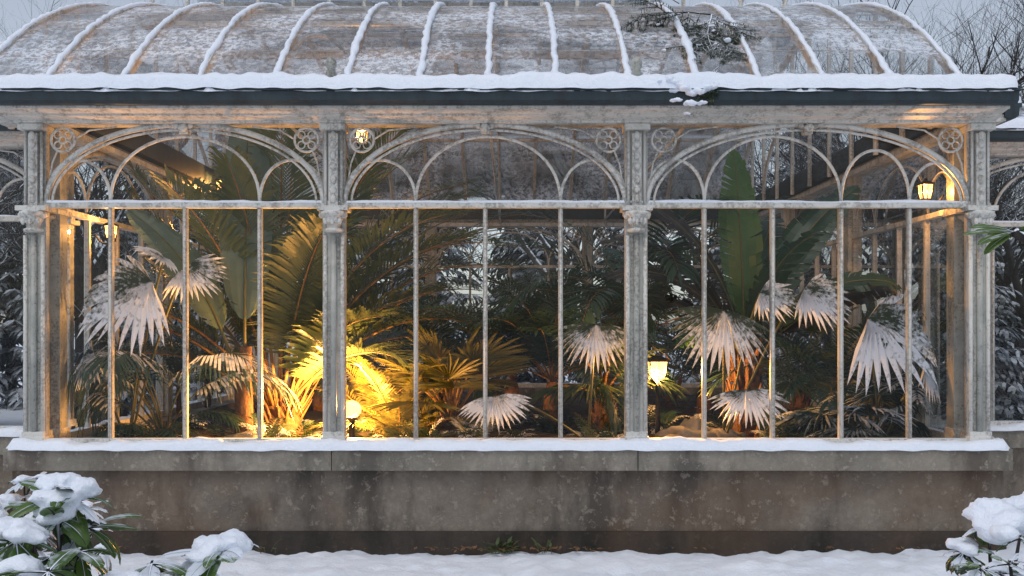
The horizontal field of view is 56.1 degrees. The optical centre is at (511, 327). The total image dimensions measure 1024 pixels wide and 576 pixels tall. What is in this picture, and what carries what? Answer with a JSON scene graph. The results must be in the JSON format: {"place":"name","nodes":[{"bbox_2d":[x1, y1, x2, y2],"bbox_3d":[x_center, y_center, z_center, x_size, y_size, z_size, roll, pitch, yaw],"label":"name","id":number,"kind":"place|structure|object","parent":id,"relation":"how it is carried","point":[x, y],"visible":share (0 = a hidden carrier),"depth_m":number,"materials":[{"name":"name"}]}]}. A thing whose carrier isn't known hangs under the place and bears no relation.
{"place":"outdoors","nodes":[
{"label":"outdoors","id":0,"kind":"place"},
{"bbox_2d":[0,333,1023,575],"bbox_3d":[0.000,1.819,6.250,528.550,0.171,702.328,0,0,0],"label":"snow ground","id":1,"kind":"structure","parent":0,"point":[908,562],"depth_m":7.29,"materials":[{"name":"white snow"}]},
{"bbox_2d":[0,344,7,401],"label":"conifer tree","id":2,"kind":"object","parent":1,"relation":"on","point":[1,375],"visible":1,"depth_m":17.24,"materials":[{"name":"green plant"}]},
{"bbox_2d":[0,153,23,233],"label":"bare tree","id":3,"kind":"object","parent":1,"relation":"on","point":[14,187],"visible":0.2,"depth_m":19.31,"materials":[{"name":"brown plant"}]},
{"bbox_2d":[0,5,25,266],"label":"bare tree","id":4,"kind":"object","parent":1,"relation":"on","point":[9,195],"visible":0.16,"depth_m":14.97,"materials":[{"name":"brown plant"}]},
{"bbox_2d":[0,150,74,410],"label":"conifer tree","id":5,"kind":"object","parent":1,"relation":"on","point":[11,324],"visible":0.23,"depth_m":22.52,"materials":[{"name":"green plant"}]},
{"bbox_2d":[0,472,112,573],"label":"snowy shrub","id":6,"kind":"object","parent":1,"relation":"on","point":[7,497],"visible":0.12,"depth_m":4.96,"materials":[{"name":"green plant"}]},
{"bbox_2d":[0,0,141,338],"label":"bare tree","id":7,"kind":"object","parent":1,"relation":"on","point":[100,216],"visible":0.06,"depth_m":20.82,"materials":[{"name":"brown plant"}]},
{"bbox_2d":[0,0,203,426],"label":"bare tree","id":8,"kind":"object","parent":1,"relation":"on","point":[79,284],"visible":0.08,"depth_m":17.89,"materials":[{"name":"brown plant"}]},
{"bbox_2d":[0,14,206,422],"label":"bare tree","id":9,"kind":"object","parent":1,"relation":"on","point":[100,257],"visible":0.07,"depth_m":16.29,"materials":[{"name":"brown plant"}]},
{"bbox_2d":[0,472,260,575],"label":"snowy rhododendron","id":10,"kind":"object","parent":1,"relation":"on","point":[57,506],"visible":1,"depth_m":2.42,"materials":[{"name":"white snow"}]},
{"bbox_2d":[74,211,196,417],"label":"conifer tree","id":11,"kind":"object","parent":1,"relation":"on","point":[126,411],"visible":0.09,"depth_m":18.30,"materials":[{"name":"green plant"}]},
{"bbox_2d":[125,184,221,395],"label":"conifer tree","id":12,"kind":"object","parent":1,"relation":"on","point":[153,279],"visible":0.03,"depth_m":24.52,"materials":[{"name":"green plant"}]},
{"bbox_2d":[173,209,305,401],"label":"conifer tree","id":13,"kind":"object","parent":1,"relation":"on","point":[192,391],"visible":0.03,"depth_m":21.81,"materials":[{"name":"green plant"}]},
{"bbox_2d":[196,213,406,379],"bbox_3d":[-4.172,-1.695,21.694,4.851,7.232,6.421,0,0,9],"label":"bare tree","id":14,"kind":"object","parent":1,"relation":"on","point":[364,272],"visible":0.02,"depth_m":21.80,"materials":[{"name":"brown plant"}]},
{"bbox_2d":[287,228,411,376],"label":"conifer tree","id":15,"kind":"object","parent":1,"relation":"on","point":[380,281],"visible":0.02,"depth_m":25.49,"materials":[{"name":"green plant"}]},
{"bbox_2d":[252,536,551,553],"bbox_3d":[-0.890,1.770,7.806,2.430,0.125,0.257,0,0,0],"label":"weed clump","id":16,"kind":"object","parent":1,"relation":"on","point":[508,544],"visible":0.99,"depth_m":7.81,"materials":[{"name":"green plant"}]},
{"bbox_2d":[347,200,495,381],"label":"conifer tree","id":17,"kind":"object","parent":1,"relation":"on","point":[457,279],"visible":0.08,"depth_m":23.09,"materials":[{"name":"green plant"}]},
{"bbox_2d":[0,0,1023,556],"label":"greenhouse","id":18,"kind":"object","parent":1,"relation":"on","point":[546,106],"visible":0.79,"depth_m":7.97,"materials":[{"name":"beige paint"}]},
{"bbox_2d":[94,222,118,244],"bbox_3d":[-3.791,-0.891,8.950,0.210,0.228,0.108,0,0,0],"label":"wall lantern","id":19,"kind":"object","parent":18,"relation":"attached to","point":[105,232],"depth_m":8.95,"materials":[{"name":"glass"}]},
{"bbox_2d":[355,16,368,147],"bbox_3d":[-1.723,-2.837,11.000,0.144,1.550,0.144,0,0,0],"label":"hanging lantern","id":20,"kind":"object","parent":18,"relation":"hanging from","point":[362,131],"visible":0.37,"depth_m":11.00,"materials":[{"name":"metal"}]},
{"bbox_2d":[134,389,860,437],"bbox_3d":[-0.043,1.081,11.990,7.447,0.230,7.560,0,0,0],"label":"planting bed","id":21,"kind":"object","parent":18,"relation":"in","point":[685,408],"visible":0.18,"depth_m":11.94,"materials":[{"name":"brown soil"}]},
{"bbox_2d":[74,246,228,437],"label":"snow dusted fan palm","id":22,"kind":"object","parent":21,"relation":"on","point":[137,302],"visible":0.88,"depth_m":8.38,"materials":[{"name":"white plant"}]},
{"bbox_2d":[144,304,218,414],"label":"background palm","id":23,"kind":"object","parent":21,"relation":"on","point":[177,364],"visible":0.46,"depth_m":10.91,"materials":[{"name":"green plant"}]},
{"bbox_2d":[64,330,304,437],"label":"kentia palm","id":24,"kind":"object","parent":21,"relation":"on","point":[123,368],"visible":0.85,"depth_m":8.57,"materials":[{"name":"green plant"}]},
{"bbox_2d":[126,128,272,433],"bbox_3d":[-2.989,-0.553,9.131,1.408,3.451,0.343,0,0,0],"label":"banana plant","id":25,"kind":"object","parent":21,"relation":"on","point":[240,288],"visible":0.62,"depth_m":9.10,"materials":[{"name":"green plant"}]},
{"bbox_2d":[180,320,226,407],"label":"background fan palm","id":26,"kind":"object","parent":21,"relation":"on","point":[202,351],"visible":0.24,"depth_m":11.85,"materials":[{"name":"green plant"}]},
{"bbox_2d":[224,431,256,437],"bbox_3d":[-2.427,1.045,8.585,0.381,0.222,0.316,0,0,0],"label":"boulder","id":27,"kind":"object","parent":21,"relation":"on","point":[246,435],"visible":0.14,"depth_m":8.59,"materials":[{"name":"stone"}]},
{"bbox_2d":[87,128,537,436],"bbox_3d":[-1.748,-0.579,9.830,4.138,3.515,3.048,0,0,0],"label":"feather palm","id":28,"kind":"object","parent":21,"relation":"on","point":[302,307],"visible":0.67,"depth_m":9.30,"materials":[{"name":"green plant"}]},
{"bbox_2d":[231,308,403,411],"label":"background palm","id":29,"kind":"object","parent":21,"relation":"on","point":[317,401],"visible":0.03,"depth_m":12.41,"materials":[{"name":"green plant"}]},
{"bbox_2d":[347,416,357,437],"bbox_3d":[-1.475,0.905,8.850,0.170,0.475,0.170,0,0,0],"label":"globe lamp","id":30,"kind":"object","parent":21,"relation":"on","point":[351,428],"visible":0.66,"depth_m":8.83,"materials":[{"name":"metal"}]},
{"bbox_2d":[310,343,444,424],"bbox_3d":[-1.453,0.613,10.169,1.870,0.909,1.786,0,0,0],"label":"sago cycad","id":31,"kind":"object","parent":21,"relation":"on","point":[361,380],"visible":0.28,"depth_m":9.89,"materials":[{"name":"yellow plant"}]},
{"bbox_2d":[303,359,479,437],"bbox_3d":[-1.082,0.706,9.181,1.673,0.804,1.705,0,0,38],"label":"sago cycad","id":32,"kind":"object","parent":21,"relation":"on","point":[395,417],"visible":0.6,"depth_m":9.04,"materials":[{"name":"yellow plant"}]},
{"bbox_2d":[288,293,502,391],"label":"background palm","id":33,"kind":"object","parent":21,"relation":"on","point":[438,299],"visible":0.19,"depth_m":12.90,"materials":[{"name":"green plant"}]},
{"bbox_2d":[393,426,460,437],"bbox_3d":[-0.784,1.026,8.602,0.700,0.296,0.666,0,0,0],"label":"fern","id":34,"kind":"object","parent":21,"relation":"on","point":[433,434],"visible":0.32,"depth_m":8.55,"materials":[{"name":"green plant"}]},
{"bbox_2d":[363,318,533,436],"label":"yellow fan palm","id":35,"kind":"object","parent":21,"relation":"on","point":[466,361],"visible":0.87,"depth_m":9.10,"materials":[{"name":"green plant"}]},
{"bbox_2d":[357,290,557,401],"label":"background palm","id":36,"kind":"object","parent":21,"relation":"on","point":[478,392],"visible":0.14,"depth_m":11.39,"materials":[{"name":"green plant"}]},
{"bbox_2d":[440,417,507,437],"bbox_3d":[-0.377,0.972,8.717,0.822,0.457,0.832,0,0,0],"label":"fern","id":37,"kind":"object","parent":21,"relation":"on","point":[474,431],"visible":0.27,"depth_m":8.81,"materials":[{"name":"green plant"}]},
{"bbox_2d":[427,330,546,396],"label":"background fan palm","id":38,"kind":"object","parent":21,"relation":"on","point":[496,393],"visible":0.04,"depth_m":13.93,"materials":[{"name":"green plant"}]},
{"bbox_2d":[404,271,613,421],"bbox_3d":[0.068,0.250,11.192,2.916,1.799,3.243,0,0,0],"label":"dark date palm","id":39,"kind":"object","parent":21,"relation":"on","point":[513,390],"visible":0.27,"depth_m":10.71,"materials":[{"name":"green plant"}]},
{"bbox_2d":[114,399,917,437],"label":"fern undergrowth","id":40,"kind":"object","parent":21,"relation":"on","point":[274,430],"visible":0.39,"depth_m":9.25,"materials":[{"name":"green plant"}]},
{"bbox_2d":[457,323,623,437],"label":"snow dusted fan palm","id":41,"kind":"object","parent":21,"relation":"on","point":[580,333],"visible":0.88,"depth_m":8.38,"materials":[{"name":"white plant"}]},
{"bbox_2d":[411,274,689,437],"bbox_3d":[0.388,0.256,10.050,2.822,1.722,2.889,0,0,0],"label":"dark date palm","id":42,"kind":"object","parent":21,"relation":"on","point":[538,346],"visible":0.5,"depth_m":9.68,"materials":[{"name":"green plant"}]},
{"bbox_2d":[523,339,689,435],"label":"windmill palm","id":43,"kind":"object","parent":21,"relation":"on","point":[597,411],"visible":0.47,"depth_m":9.60,"materials":[{"name":"green plant"}]},
{"bbox_2d":[568,310,672,402],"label":"background palm","id":44,"kind":"object","parent":21,"relation":"on","point":[610,321],"visible":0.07,"depth_m":12.89,"materials":[{"name":"green plant"}]},
{"bbox_2d":[456,194,813,404],"bbox_3d":[1.407,-0.124,11.054,4.062,2.548,4.247,0,0,0],"label":"tall date palm","id":45,"kind":"object","parent":21,"relation":"on","point":[616,289],"visible":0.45,"depth_m":9.99,"materials":[{"name":"green plant"}]},
{"bbox_2d":[648,353,669,433],"bbox_3d":[1.395,0.725,9.200,0.204,0.978,0.204,0,0,0],"label":"garden lantern","id":46,"kind":"object","parent":21,"relation":"on","point":[657,357],"visible":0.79,"depth_m":9.18,"materials":[{"name":"metal"}]},
{"bbox_2d":[665,434,679,436],"bbox_3d":[1.446,1.086,8.710,0.391,0.237,0.297,0,0,0],"label":"boulder","id":47,"kind":"object","parent":21,"relation":"on","point":[672,435],"visible":0.05,"depth_m":8.70,"materials":[{"name":"stone"}]},
{"bbox_2d":[654,416,717,437],"bbox_3d":[1.675,1.036,9.001,0.703,0.420,0.528,0,0,0],"label":"boulder","id":48,"kind":"object","parent":21,"relation":"on","point":[689,428],"visible":0.22,"depth_m":8.91,"materials":[{"name":"stone"}]},
{"bbox_2d":[648,332,725,401],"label":"background fan palm","id":49,"kind":"object","parent":21,"relation":"on","point":[675,379],"visible":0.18,"depth_m":13.92,"materials":[{"name":"green plant"}]},
{"bbox_2d":[620,313,789,413],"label":"background palm","id":50,"kind":"object","parent":21,"relation":"on","point":[696,367],"visible":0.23,"depth_m":12.35,"materials":[{"name":"green plant"}]},
{"bbox_2d":[708,428,745,437],"bbox_3d":[1.965,1.060,8.909,0.423,0.268,0.322,0,0,0],"label":"boulder","id":51,"kind":"object","parent":21,"relation":"on","point":[721,433],"visible":0.31,"depth_m":8.84,"materials":[{"name":"stone"}]},
{"bbox_2d":[599,149,901,437],"bbox_3d":[2.306,-0.307,9.663,2.840,3.097,1.920,0,0,0],"label":"banana tree","id":52,"kind":"object","parent":21,"relation":"on","point":[746,271],"visible":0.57,"depth_m":9.64,"materials":[{"name":"green plant"}]},
{"bbox_2d":[666,274,852,432],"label":"snow dusted fan palm","id":53,"kind":"object","parent":21,"relation":"on","point":[817,295],"visible":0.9,"depth_m":8.43,"materials":[{"name":"white plant"}]},
{"bbox_2d":[698,318,836,410],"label":"background fan palm","id":54,"kind":"object","parent":21,"relation":"on","point":[800,400],"visible":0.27,"depth_m":11.30,"materials":[{"name":"green plant"}]},
{"bbox_2d":[689,307,926,434],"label":"arching palm","id":55,"kind":"object","parent":21,"relation":"on","point":[818,378],"visible":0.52,"depth_m":9.24,"materials":[{"name":"green plant"}]},
{"bbox_2d":[726,294,891,425],"bbox_3d":[2.953,0.274,9.389,1.573,1.622,1.791,0,0,0],"label":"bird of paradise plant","id":56,"kind":"object","parent":21,"relation":"on","point":[870,307],"visible":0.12,"depth_m":9.62,"materials":[{"name":"green plant"}]},
{"bbox_2d":[801,304,861,402],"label":"background palm","id":57,"kind":"object","parent":21,"relation":"on","point":[828,343],"visible":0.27,"depth_m":11.12,"materials":[{"name":"green plant"}]},
{"bbox_2d":[767,368,931,437],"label":"dark fan palm","id":58,"kind":"object","parent":21,"relation":"on","point":[855,412],"visible":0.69,"depth_m":8.77,"materials":[{"name":"green plant"}]},
{"bbox_2d":[819,378,938,436],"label":"arching palm","id":59,"kind":"object","parent":21,"relation":"on","point":[920,398],"visible":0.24,"depth_m":8.60,"materials":[{"name":"green plant"}]},
{"bbox_2d":[847,294,940,436],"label":"snow dusted fan palm","id":60,"kind":"object","parent":21,"relation":"on","point":[886,320],"visible":0.92,"depth_m":8.31,"materials":[{"name":"white plant"}]},
{"bbox_2d":[0,123,1023,442],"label":"window frames and arches","id":61,"kind":"structure","parent":18,"relation":"in","point":[49,177],"depth_m":7.99,"materials":[{"name":"beige paint"}]},
{"bbox_2d":[621,0,761,114],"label":"fallen conifer branch","id":62,"kind":"object","parent":18,"relation":"on","point":[698,44],"visible":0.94,"depth_m":8.52,"materials":[{"name":"green plant"}]},
{"bbox_2d":[758,136,963,430],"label":"window panes","id":63,"kind":"structure","parent":18,"relation":"in","point":[870,183],"depth_m":9.29,"materials":[{"name":"clear glass"}]},
{"bbox_2d":[916,178,944,199],"bbox_3d":[3.694,-1.193,8.450,0.229,0.247,0.120,0,0,0],"label":"wall lantern","id":64,"kind":"object","parent":18,"relation":"attached to","point":[925,182],"depth_m":8.41,"materials":[{"name":"metal"}]},
{"bbox_2d":[92,545,936,552],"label":"leaf litter","id":65,"kind":"object","parent":1,"relation":"on","point":[552,548],"visible":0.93,"depth_m":7.82,"materials":[{"name":"brown plant"}]},
{"bbox_2d":[444,227,594,293],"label":"bare tree","id":66,"kind":"object","parent":1,"relation":"on","point":[475,274],"visible":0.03,"depth_m":27.02,"materials":[{"name":"brown plant"}]},
{"bbox_2d":[461,197,595,382],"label":"conifer tree","id":67,"kind":"object","parent":1,"relation":"on","point":[513,253],"visible":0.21,"depth_m":25.25,"materials":[{"name":"green plant"}]},
{"bbox_2d":[503,197,678,382],"bbox_3d":[2.430,-2.728,22.852,7.485,9.330,6.361,0,0,-18],"label":"bare tree","id":68,"kind":"object","parent":1,"relation":"on","point":[615,247],"visible":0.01,"depth_m":22.32,"materials":[{"name":"brown plant"}]},
{"bbox_2d":[487,197,699,382],"bbox_3d":[1.107,-2.513,21.355,7.911,8.910,5.977,0,0,0],"label":"bare tree","id":69,"kind":"object","parent":1,"relation":"on","point":[532,257],"depth_m":20.63,"materials":[{"name":"brown plant"}]},
{"bbox_2d":[563,227,696,382],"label":"conifer tree","id":70,"kind":"object","parent":1,"relation":"on","point":[602,318],"visible":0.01,"depth_m":24.26,"materials":[{"name":"green plant"}]},
{"bbox_2d":[668,164,761,382],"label":"conifer tree","id":71,"kind":"object","parent":1,"relation":"on","point":[717,259],"visible":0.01,"depth_m":22.88,"materials":[{"name":"green plant"}]},
{"bbox_2d":[662,132,824,304],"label":"bare tree","id":72,"kind":"object","parent":1,"relation":"on","point":[696,257],"visible":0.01,"depth_m":24.86,"materials":[{"name":"brown plant"}]},
{"bbox_2d":[766,128,848,188],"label":"tree","id":73,"kind":"object","parent":1,"relation":"on","point":[784,172],"depth_m":24.85,"materials":[{"name":"green plant"}]},
{"bbox_2d":[668,0,1023,190],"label":"bare tree","id":74,"kind":"object","parent":1,"relation":"on","point":[819,148],"visible":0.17,"depth_m":17.51,"materials":[{"name":"brown plant"}]},
{"bbox_2d":[749,1,953,192],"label":"bare tree","id":75,"kind":"object","parent":1,"relation":"on","point":[771,167],"visible":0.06,"depth_m":20.19,"materials":[{"name":"brown plant"}]},
{"bbox_2d":[746,0,1023,220],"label":"bare tree","id":76,"kind":"object","parent":1,"relation":"on","point":[800,162],"visible":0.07,"depth_m":17.79,"materials":[{"name":"brown plant"}]},
{"bbox_2d":[757,14,1023,201],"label":"bare tree","id":77,"kind":"object","parent":1,"relation":"on","point":[856,136],"visible":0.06,"depth_m":23.44,"materials":[{"name":"brown plant"}]},
{"bbox_2d":[794,1,1023,235],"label":"bare tree","id":78,"kind":"object","parent":1,"relation":"on","point":[998,178],"visible":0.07,"depth_m":14.80,"materials":[{"name":"brown plant"}]},
{"bbox_2d":[843,6,1023,397],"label":"bare tree","id":79,"kind":"object","parent":1,"relation":"on","point":[1012,243],"visible":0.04,"depth_m":17.95,"materials":[{"name":"brown plant"}]},
{"bbox_2d":[857,12,1023,259],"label":"bare tree","id":80,"kind":"object","parent":1,"relation":"on","point":[990,160],"visible":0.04,"depth_m":19.13,"materials":[{"name":"brown plant"}]},
{"bbox_2d":[881,0,1023,403],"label":"bare tree","id":81,"kind":"object","parent":1,"relation":"on","point":[1012,282],"visible":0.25,"depth_m":15.73,"materials":[{"name":"brown plant"}]},
{"bbox_2d":[943,491,1023,575],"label":"snowy laurel shrub","id":82,"kind":"object","parent":1,"relation":"on","point":[997,521],"visible":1,"depth_m":2.53,"materials":[{"name":"white snow"}]},
{"bbox_2d":[962,224,1023,254],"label":"evergreen plant","id":83,"kind":"object","parent":1,"relation":"on","point":[997,238],"visible":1,"depth_m":3.99,"materials":[{"name":"green plant"}]},
{"bbox_2d":[987,233,1023,419],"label":"conifer tree","id":84,"kind":"object","parent":1,"relation":"on","point":[1011,408],"visible":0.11,"depth_m":14.11,"materials":[{"name":"green plant"}]},
{"bbox_2d":[993,193,1023,332],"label":"conifer tree","id":85,"kind":"object","parent":1,"relation":"on","point":[1011,309],"visible":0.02,"depth_m":21.53,"materials":[{"name":"green plant"}]},
{"bbox_2d":[995,208,1023,419],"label":"conifer tree","id":86,"kind":"object","parent":1,"relation":"on","point":[1019,249],"visible":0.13,"depth_m":16.83,"materials":[{"name":"green plant"}]},
{"bbox_2d":[0,0,1023,332],"label":"sky","id":87,"kind":"structure","parent":0,"point":[17,8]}
]}

